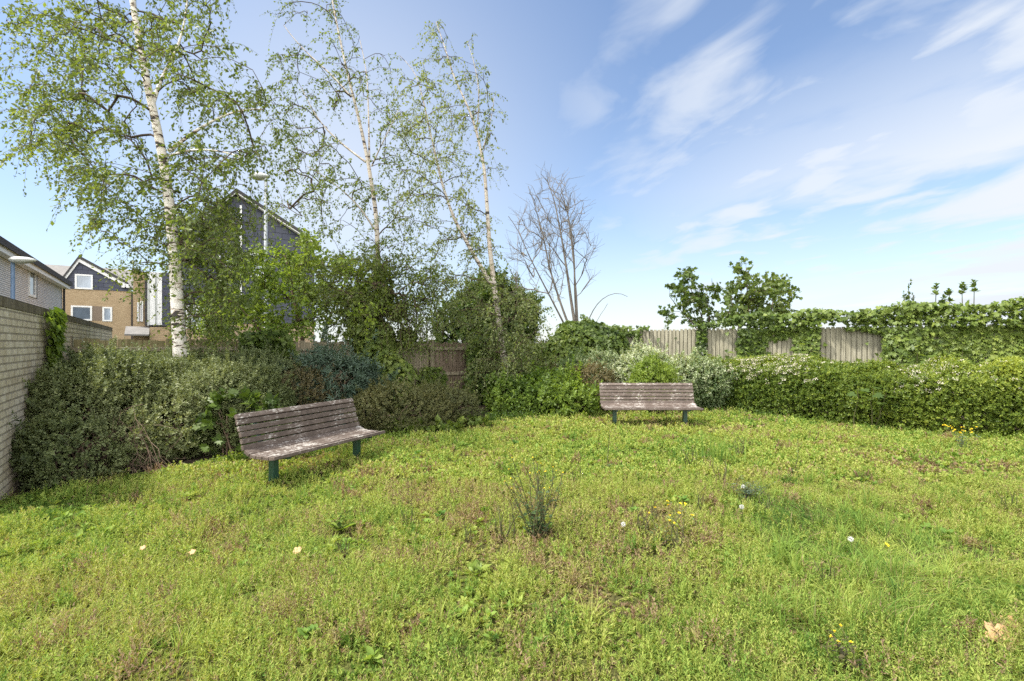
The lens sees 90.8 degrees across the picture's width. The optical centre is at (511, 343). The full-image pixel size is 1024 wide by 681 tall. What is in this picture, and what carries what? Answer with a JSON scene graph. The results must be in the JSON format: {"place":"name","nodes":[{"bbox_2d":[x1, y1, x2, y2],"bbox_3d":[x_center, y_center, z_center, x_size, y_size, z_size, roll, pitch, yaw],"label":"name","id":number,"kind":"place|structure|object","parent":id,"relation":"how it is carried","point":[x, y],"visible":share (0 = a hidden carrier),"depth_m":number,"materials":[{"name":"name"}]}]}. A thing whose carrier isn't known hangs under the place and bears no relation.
{"place":"outdoors","nodes":[
{"label":"outdoors","id":0,"kind":"place"},
{"bbox_2d":[0,236,72,311],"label":"house","id":1,"kind":"structure","parent":0,"point":[39,283],"depth_m":21.13,"materials":[{"name":"grey brick"}]},
{"bbox_2d":[28,271,35,297],"bbox_3d":[-20.583,-2.616,21.641,0.070,1.255,1.275,0,0,-34],"label":"window","id":2,"kind":"structure","parent":1,"relation":"in","point":[31,276],"depth_m":21.60,"materials":[{"name":"white paint"}]},
{"bbox_2d":[45,256,133,345],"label":"house","id":3,"kind":"structure","parent":0,"point":[83,299],"depth_m":37.20,"materials":[{"name":"brick"}]},
{"bbox_2d":[71,305,91,320],"bbox_3d":[-31.235,-2.199,36.631,1.178,1.075,0.070,0,0,-34],"label":"window","id":4,"kind":"structure","parent":3,"relation":"in","point":[83,312],"depth_m":36.66,"materials":[{"name":"glass"}]},
{"bbox_2d":[75,274,92,289],"bbox_3d":[-31.096,-4.479,36.659,1.000,1.075,0.070,0,0,-34],"label":"window","id":5,"kind":"structure","parent":3,"relation":"in","point":[82,281],"depth_m":36.65,"materials":[{"name":"white glass"}]},
{"bbox_2d":[102,307,111,320],"bbox_3d":[-30.030,-2.170,37.455,0.574,1.067,0.070,0,0,-34],"label":"window","id":6,"kind":"structure","parent":3,"relation":"in","point":[106,311],"depth_m":37.43,"materials":[{"name":"white paint"}]},
{"bbox_2d":[124,188,314,354],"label":"apartment building","id":7,"kind":"structure","parent":0,"point":[143,329],"depth_m":22.57,"materials":[{"name":"stone"}]},
{"bbox_2d":[137,302,138,320],"bbox_3d":[-15.814,-1.331,21.356,0.075,0.803,0.070,0,0,-34],"label":"window","id":8,"kind":"structure","parent":7,"relation":"in","point":[137,302],"depth_m":21.32,"materials":[{"name":"white paint"}]},
{"bbox_2d":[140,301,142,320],"bbox_3d":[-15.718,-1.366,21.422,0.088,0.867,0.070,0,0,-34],"label":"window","id":9,"kind":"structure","parent":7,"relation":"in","point":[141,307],"depth_m":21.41,"materials":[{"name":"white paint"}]},
{"bbox_2d":[186,305,205,328],"bbox_3d":[-14.078,-1.171,22.544,0.833,1.022,0.070,0,0,-34],"label":"window","id":10,"kind":"structure","parent":7,"relation":"in","point":[189,305],"depth_m":22.48,"materials":[{"name":"white paint"}]},
{"bbox_2d":[0,344,1023,680],"bbox_3d":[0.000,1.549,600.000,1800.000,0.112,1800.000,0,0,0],"label":"ground","id":11,"kind":"structure","parent":0,"point":[344,664],"depth_m":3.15,"materials":[{"name":"green plant"}]},
{"bbox_2d":[8,256,36,298],"bbox_3d":[-14.537,-0.516,15.000,0.770,4.132,0.420,0,0,0],"label":"street lamp","id":12,"kind":"object","parent":11,"relation":"on","point":[19,260],"visible":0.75,"depth_m":14.95,"materials":[{"name":"metal"}]},
{"bbox_2d":[0,295,112,499],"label":"brick wall","id":13,"kind":"structure","parent":11,"relation":"on","point":[24,326],"depth_m":5.38,"materials":[{"name":"beige brick"}]},
{"bbox_2d":[39,307,68,415],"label":"climbing creeper","id":14,"kind":"object","parent":13,"relation":"attached to","point":[56,317],"visible":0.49,"depth_m":6.54,"materials":[{"name":"green plant"}]},
{"bbox_2d":[222,470,252,486],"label":"leafy weed","id":15,"kind":"object","parent":11,"relation":"on","point":[244,478],"visible":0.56,"depth_m":5.40,"materials":[{"name":"green plant"}]},
{"bbox_2d":[251,172,269,327],"bbox_3d":[-7.478,-1.757,15.000,0.568,6.614,0.420,0,0,0],"label":"street lamp","id":16,"kind":"object","parent":11,"relation":"on","point":[261,176],"visible":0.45,"depth_m":14.95,"materials":[{"name":"metal"}]},
{"bbox_2d":[192,227,394,347],"bbox_3d":[-5.353,-0.723,11.567,5.890,4.021,4.031,0,0,0],"label":"leafy tree","id":17,"kind":"object","parent":11,"relation":"on","point":[270,287],"visible":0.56,"depth_m":10.95,"materials":[{"name":"green plant"}]},
{"bbox_2d":[293,547,300,553],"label":"dead leaf","id":18,"kind":"object","parent":11,"relation":"on","point":[297,550],"visible":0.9,"depth_m":3.64,"materials":[{"name":"beige plant"}]},
{"bbox_2d":[234,398,384,482],"bbox_3d":[-2.346,1.195,6.105,0.612,0.870,1.801,0,0,24],"label":"park bench","id":19,"kind":"object","parent":11,"relation":"on","point":[272,452],"visible":0.96,"depth_m":5.95,"materials":[{"name":"brown wood"}]},
{"bbox_2d":[70,336,564,433],"bbox_3d":[-2.637,0.760,11.492,11.412,1.780,0.124,0,0,-34],"label":"fence","id":20,"kind":"object","parent":11,"relation":"on","point":[454,367],"visible":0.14,"depth_m":11.69,"materials":[{"name":"grey wood"}]},
{"bbox_2d":[236,327,299,387],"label":"ivy","id":21,"kind":"object","parent":20,"relation":"attached to","point":[285,340],"visible":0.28,"depth_m":9.82,"materials":[{"name":"green plant"}]},
{"bbox_2d":[342,272,419,413],"bbox_3d":[-2.828,0.015,10.941,1.666,3.264,1.350,0,0,0],"label":"ivy","id":22,"kind":"object","parent":20,"relation":"attached to","point":[390,367],"visible":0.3,"depth_m":10.60,"materials":[{"name":"green plant"}]},
{"bbox_2d":[416,366,448,406],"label":"ivy","id":23,"kind":"object","parent":20,"relation":"attached to","point":[433,375],"visible":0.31,"depth_m":11.86,"materials":[{"name":"green plant"}]},
{"bbox_2d":[461,332,550,404],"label":"ivy","id":24,"kind":"object","parent":20,"relation":"attached to","point":[470,359],"visible":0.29,"depth_m":12.59,"materials":[{"name":"green plant"}]},
{"bbox_2d":[335,536,348,555],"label":"weed stalk","id":25,"kind":"object","parent":11,"relation":"on","point":[344,548],"visible":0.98,"depth_m":3.69,"materials":[{"name":"green plant"}]},
{"bbox_2d":[326,506,358,532],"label":"dock plant","id":26,"kind":"object","parent":11,"relation":"on","point":[334,524],"visible":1,"depth_m":4.14,"materials":[{"name":"green plant"}]},
{"bbox_2d":[401,508,414,525],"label":"weed stalk","id":27,"kind":"object","parent":11,"relation":"on","point":[411,517],"visible":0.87,"depth_m":4.28,"materials":[{"name":"green plant"}]},
{"bbox_2d":[462,520,472,543],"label":"weed stalk","id":28,"kind":"object","parent":11,"relation":"on","point":[466,538],"visible":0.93,"depth_m":3.87,"materials":[{"name":"green plant"}]},
{"bbox_2d":[464,559,493,577],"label":"dock plant","id":29,"kind":"object","parent":11,"relation":"on","point":[476,564],"visible":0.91,"depth_m":3.35,"materials":[{"name":"green plant"}]},
{"bbox_2d":[428,258,552,365],"bbox_3d":[-0.698,-0.928,19.880,4.919,5.057,3.599,0,0,-28],"label":"leafy tree","id":30,"kind":"object","parent":11,"relation":"on","point":[486,295],"visible":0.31,"depth_m":19.39,"materials":[{"name":"green plant"}]},
{"bbox_2d":[485,506,497,533],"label":"tall weed","id":31,"kind":"object","parent":11,"relation":"on","point":[490,524],"visible":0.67,"depth_m":4.11,"materials":[{"name":"green plant"}]},
{"bbox_2d":[495,505,519,543],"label":"weed stalk","id":32,"kind":"object","parent":11,"relation":"on","point":[501,531],"visible":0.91,"depth_m":3.93,"materials":[{"name":"green plant"}]},
{"bbox_2d":[506,498,516,521],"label":"weed stalk","id":33,"kind":"object","parent":11,"relation":"on","point":[512,509],"visible":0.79,"depth_m":4.33,"materials":[{"name":"green plant"}]},
{"bbox_2d":[8,403,1019,497],"bbox_3d":[1.665,1.551,11.114,21.734,0.083,9.609,0,0,-13],"label":"planting bed","id":34,"kind":"object","parent":11,"relation":"on","point":[183,460],"visible":0.05,"depth_m":6.76,"materials":[{"name":"soil"}]},
{"bbox_2d":[0,0,299,393],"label":"birch tree","id":35,"kind":"object","parent":34,"relation":"on","point":[178,244],"visible":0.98,"depth_m":7.88,"materials":[{"name":"green plant"}]},
{"bbox_2d":[8,341,314,492],"bbox_3d":[-4.956,0.857,6.704,3.763,1.789,3.681,0,0,0],"label":"evergreen shrub","id":36,"kind":"object","parent":34,"relation":"on","point":[54,389],"visible":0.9,"depth_m":6.32,"materials":[{"name":"green plant"}]},
{"bbox_2d":[59,335,312,441],"bbox_3d":[-5.466,0.791,8.421,4.340,1.886,2.101,0,0,-19],"label":"evergreen shrub","id":37,"kind":"object","parent":34,"relation":"on","point":[234,356],"visible":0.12,"depth_m":8.47,"materials":[{"name":"green plant"}]},
{"bbox_2d":[189,385,284,460],"bbox_3d":[-3.646,1.058,6.731,1.348,1.038,0.961,0,0,0],"label":"broad leaf vine","id":38,"kind":"object","parent":34,"relation":"on","point":[214,400],"visible":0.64,"depth_m":6.61,"materials":[{"name":"green plant"}]},
{"bbox_2d":[266,354,334,432],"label":"bronze shrub","id":39,"kind":"object","parent":34,"relation":"on","point":[307,376],"visible":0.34,"depth_m":8.57,"materials":[{"name":"green plant"}]},
{"bbox_2d":[278,320,409,427],"bbox_3d":[-3.434,0.806,9.410,2.244,2.502,2.387,0,0,32],"label":"blue green shrub","id":40,"kind":"object","parent":34,"relation":"on","point":[361,371],"visible":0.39,"depth_m":9.16,"materials":[{"name":"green plant"}]},
{"bbox_2d":[247,0,459,380],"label":"birch tree","id":41,"kind":"object","parent":34,"relation":"on","point":[413,305],"visible":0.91,"depth_m":10.68,"materials":[{"name":"green plant"}]},
{"bbox_2d":[341,373,464,434],"bbox_3d":[-1.931,1.088,8.955,2.219,1.167,1.430,0,0,0],"label":"dark shrub","id":42,"kind":"object","parent":34,"relation":"on","point":[378,391],"visible":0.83,"depth_m":8.66,"materials":[{"name":"green plant"}]},
{"bbox_2d":[382,409,492,434],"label":"ground ivy","id":43,"kind":"object","parent":34,"relation":"on","point":[442,425],"visible":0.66,"depth_m":8.72,"materials":[{"name":"green plant"}]},
{"bbox_2d":[401,377,482,424],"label":"dark shrub","id":44,"kind":"object","parent":34,"relation":"on","point":[458,392],"visible":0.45,"depth_m":9.41,"materials":[{"name":"green plant"}]},
{"bbox_2d":[379,19,560,400],"bbox_3d":[-1.141,-3.270,12.181,4.493,10.021,4.334,0,0,0],"label":"birch tree","id":45,"kind":"object","parent":34,"relation":"on","point":[502,350],"visible":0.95,"depth_m":11.79,"materials":[{"name":"green plant"}]},
{"bbox_2d":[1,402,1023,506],"bbox_3d":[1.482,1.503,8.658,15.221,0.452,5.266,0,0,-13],"label":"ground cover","id":46,"kind":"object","parent":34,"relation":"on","point":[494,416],"visible":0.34,"depth_m":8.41,"materials":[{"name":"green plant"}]},
{"bbox_2d":[477,354,618,418],"bbox_3d":[0.651,1.026,10.844,2.552,1.633,2.166,0,0,-22],"label":"leafy shrub","id":47,"kind":"object","parent":34,"relation":"on","point":[560,383],"visible":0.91,"depth_m":10.56,"materials":[{"name":"green plant"}]},
{"bbox_2d":[539,354,619,411],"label":"bronze shrub","id":48,"kind":"object","parent":34,"relation":"on","point":[590,367],"visible":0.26,"depth_m":11.16,"materials":[{"name":"green plant"}]},
{"bbox_2d":[554,338,740,407],"bbox_3d":[3.077,0.840,12.036,4.356,1.970,1.665,0,0,15],"label":"variegated shrub","id":49,"kind":"object","parent":34,"relation":"on","point":[617,363],"visible":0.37,"depth_m":11.57,"materials":[{"name":"green plant"}]},
{"bbox_2d":[657,266,725,329],"bbox_3d":[5.370,-0.663,15.041,1.892,3.543,2.883,0,0,24],"label":"sycamore sapling","id":50,"kind":"object","parent":34,"relation":"on","point":[701,299],"visible":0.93,"depth_m":14.62,"materials":[{"name":"green plant"}]},
{"bbox_2d":[699,348,749,405],"bbox_3d":[5.072,0.830,12.027,1.289,1.461,0.429,0,0,0],"label":"broad leaf sapling","id":51,"kind":"object","parent":34,"relation":"on","point":[729,354],"visible":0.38,"depth_m":12.01,"materials":[{"name":"green plant"}]},
{"bbox_2d":[714,256,802,328],"bbox_3d":[7.007,-0.695,14.526,2.770,3.552,2.696,0,0,0],"label":"sycamore sapling","id":52,"kind":"object","parent":34,"relation":"on","point":[747,303],"visible":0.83,"depth_m":14.35,"materials":[{"name":"green plant"}]},
{"bbox_2d":[782,341,823,357],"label":"broad leaf sapling","id":53,"kind":"object","parent":34,"relation":"on","point":[793,349],"visible":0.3,"depth_m":11.41,"materials":[{"name":"green plant"}]},
{"bbox_2d":[682,352,1023,435],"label":"flowering hedge","id":54,"kind":"object","parent":34,"relation":"on","point":[994,390],"visible":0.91,"depth_m":9.09,"materials":[{"name":"green plant"}]},
{"bbox_2d":[846,386,906,426],"bbox_3d":[6.428,1.159,8.893,1.049,0.789,0.414,0,0,0],"label":"broad leaf sapling","id":55,"kind":"object","parent":34,"relation":"on","point":[878,394],"visible":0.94,"depth_m":8.91,"materials":[{"name":"green plant"}]},
{"bbox_2d":[901,280,917,306],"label":"spiky sapling","id":56,"kind":"object","parent":34,"relation":"on","point":[907,297],"visible":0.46,"depth_m":12.19,"materials":[{"name":"green plant"}]},
{"bbox_2d":[893,350,978,364],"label":"broad leaf sapling","id":57,"kind":"object","parent":34,"relation":"on","point":[897,361],"visible":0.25,"depth_m":10.40,"materials":[{"name":"green plant"}]},
{"bbox_2d":[931,279,977,319],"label":"spiky sapling","id":58,"kind":"object","parent":34,"relation":"on","point":[948,292],"visible":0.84,"depth_m":11.99,"materials":[{"name":"green plant"}]},
{"bbox_2d":[505,457,563,541],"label":"sow thistle","id":59,"kind":"object","parent":11,"relation":"on","point":[535,517],"visible":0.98,"depth_m":3.97,"materials":[{"name":"green plant"}]},
{"bbox_2d":[503,162,627,334],"bbox_3d":[1.583,-2.339,15.926,3.938,7.539,3.879,0,0,0],"label":"bare tree","id":60,"kind":"object","parent":11,"relation":"on","point":[554,282],"visible":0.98,"depth_m":15.83,"materials":[{"name":"brown plant"}]},
{"bbox_2d":[570,465,582,480],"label":"weed stalk","id":61,"kind":"object","parent":11,"relation":"on","point":[575,474],"visible":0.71,"depth_m":5.63,"materials":[{"name":"green plant"}]},
{"bbox_2d":[602,435,612,466],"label":"tall weed","id":62,"kind":"object","parent":11,"relation":"on","point":[607,456],"visible":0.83,"depth_m":6.30,"materials":[{"name":"green plant"}]},
{"bbox_2d":[637,505,649,536],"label":"weed stalk","id":63,"kind":"object","parent":11,"relation":"on","point":[644,518],"visible":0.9,"depth_m":4.06,"materials":[{"name":"green plant"}]},
{"bbox_2d":[599,383,703,423],"bbox_3d":[2.571,1.195,9.437,1.797,0.870,0.610,0,0,1],"label":"park bench","id":64,"kind":"object","parent":11,"relation":"on","point":[616,404],"visible":0.96,"depth_m":9.60,"materials":[{"name":"brown wood"}]},
{"bbox_2d":[623,352,684,413],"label":"round shrub","id":65,"kind":"object","parent":11,"relation":"on","point":[661,372],"visible":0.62,"depth_m":10.74,"materials":[{"name":"green plant"}]},
{"bbox_2d":[650,500,657,517],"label":"weed stalk","id":66,"kind":"object","parent":11,"relation":"on","point":[651,506],"visible":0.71,"depth_m":4.39,"materials":[{"name":"green plant"}]},
{"bbox_2d":[649,502,681,545],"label":"ragwort plant","id":67,"kind":"object","parent":11,"relation":"on","point":[664,526],"visible":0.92,"depth_m":3.83,"materials":[{"name":"green plant"}]},
{"bbox_2d":[669,514,684,551],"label":"weed stalk","id":68,"kind":"object","parent":11,"relation":"on","point":[683,538],"visible":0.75,"depth_m":3.73,"materials":[{"name":"green plant"}]},
{"bbox_2d":[666,500,698,525],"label":"ragwort plant","id":69,"kind":"object","parent":11,"relation":"on","point":[685,512],"visible":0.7,"depth_m":4.24,"materials":[{"name":"green plant"}]},
{"bbox_2d":[681,446,696,466],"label":"weed stalk","id":70,"kind":"object","parent":11,"relation":"on","point":[692,456],"visible":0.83,"depth_m":6.29,"materials":[{"name":"green plant"}]},
{"bbox_2d":[695,489,703,509],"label":"weed stalk","id":71,"kind":"object","parent":11,"relation":"on","point":[699,499],"visible":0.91,"depth_m":4.63,"materials":[{"name":"green plant"}]},
{"bbox_2d":[712,459,727,479],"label":"weed stalk","id":72,"kind":"object","parent":11,"relation":"on","point":[726,471],"visible":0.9,"depth_m":5.62,"materials":[{"name":"green plant"}]},
{"bbox_2d":[699,420,746,464],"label":"tall grass tuft","id":73,"kind":"object","parent":11,"relation":"on","point":[723,452],"visible":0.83,"depth_m":6.49,"materials":[{"name":"green plant"}]},
{"bbox_2d":[733,437,743,456],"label":"weed stalk","id":74,"kind":"object","parent":11,"relation":"on","point":[738,451],"visible":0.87,"depth_m":6.91,"materials":[{"name":"green plant"}]},
{"bbox_2d":[724,476,773,501],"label":"bushy weed","id":75,"kind":"object","parent":11,"relation":"on","point":[749,492],"visible":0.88,"depth_m":4.97,"materials":[{"name":"green plant"}]},
{"bbox_2d":[758,490,769,511],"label":"weed stalk","id":76,"kind":"object","parent":11,"relation":"on","point":[763,500],"visible":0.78,"depth_m":4.63,"materials":[{"name":"green plant"}]},
{"bbox_2d":[788,439,800,473],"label":"tall weed","id":77,"kind":"object","parent":11,"relation":"on","point":[796,462],"visible":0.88,"depth_m":5.97,"materials":[{"name":"green plant"}]},
{"bbox_2d":[623,324,1019,416],"bbox_3d":[7.576,0.591,11.691,12.520,1.969,0.165,0,0,31],"label":"fence","id":78,"kind":"object","parent":11,"relation":"on","point":[842,343],"visible":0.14,"depth_m":12.25,"materials":[{"name":"grey wood"}]},
{"bbox_2d":[541,318,633,371],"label":"ivy","id":79,"kind":"object","parent":78,"relation":"attached to","point":[602,335],"visible":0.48,"depth_m":13.55,"materials":[{"name":"green plant"}]},
{"bbox_2d":[579,294,1023,396],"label":"ivy","id":80,"kind":"object","parent":78,"relation":"attached to","point":[976,336],"visible":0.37,"depth_m":10.83,"materials":[{"name":"green plant"}]},
{"bbox_2d":[813,558,834,583],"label":"weed stalk","id":81,"kind":"object","parent":11,"relation":"on","point":[829,569],"visible":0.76,"depth_m":3.25,"materials":[{"name":"green plant"}]},
{"bbox_2d":[822,624,865,677],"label":"plant","id":82,"kind":"object","parent":11,"relation":"on","point":[842,654],"visible":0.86,"depth_m":2.37,"materials":[{"name":"green plant"}]},
{"bbox_2d":[873,543,895,555],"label":"dandelion","id":83,"kind":"object","parent":11,"relation":"on","point":[884,549],"visible":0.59,"depth_m":3.65,"materials":[{"name":"green plant"}]},
{"bbox_2d":[905,630,948,652],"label":"dock plant","id":84,"kind":"object","parent":11,"relation":"on","point":[927,639],"visible":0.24,"depth_m":2.57,"materials":[{"name":"green plant"}]},
{"bbox_2d":[942,424,979,447],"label":"ragwort plant","id":85,"kind":"object","parent":11,"relation":"on","point":[959,439],"visible":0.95,"depth_m":7.44,"materials":[{"name":"green plant"}]},
{"bbox_2d":[984,621,1018,646],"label":"dead leaf","id":86,"kind":"object","parent":11,"relation":"on","point":[987,625],"visible":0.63,"depth_m":2.59,"materials":[{"name":"beige plant"}]},
{"bbox_2d":[996,491,1017,512],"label":"weed stalk","id":87,"kind":"object","parent":11,"relation":"on","point":[1005,501],"visible":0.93,"depth_m":4.66,"materials":[{"name":"green plant"}]},
{"bbox_2d":[1000,615,1020,630],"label":"dead leaf","id":88,"kind":"object","parent":11,"relation":"on","point":[1010,617],"visible":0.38,"depth_m":2.70,"materials":[{"name":"beige plant"}]},
{"bbox_2d":[0,0,1023,342],"label":"sky","id":89,"kind":"structure","parent":0,"point":[854,151],"materials":[{"name":"blue"}]}
]}

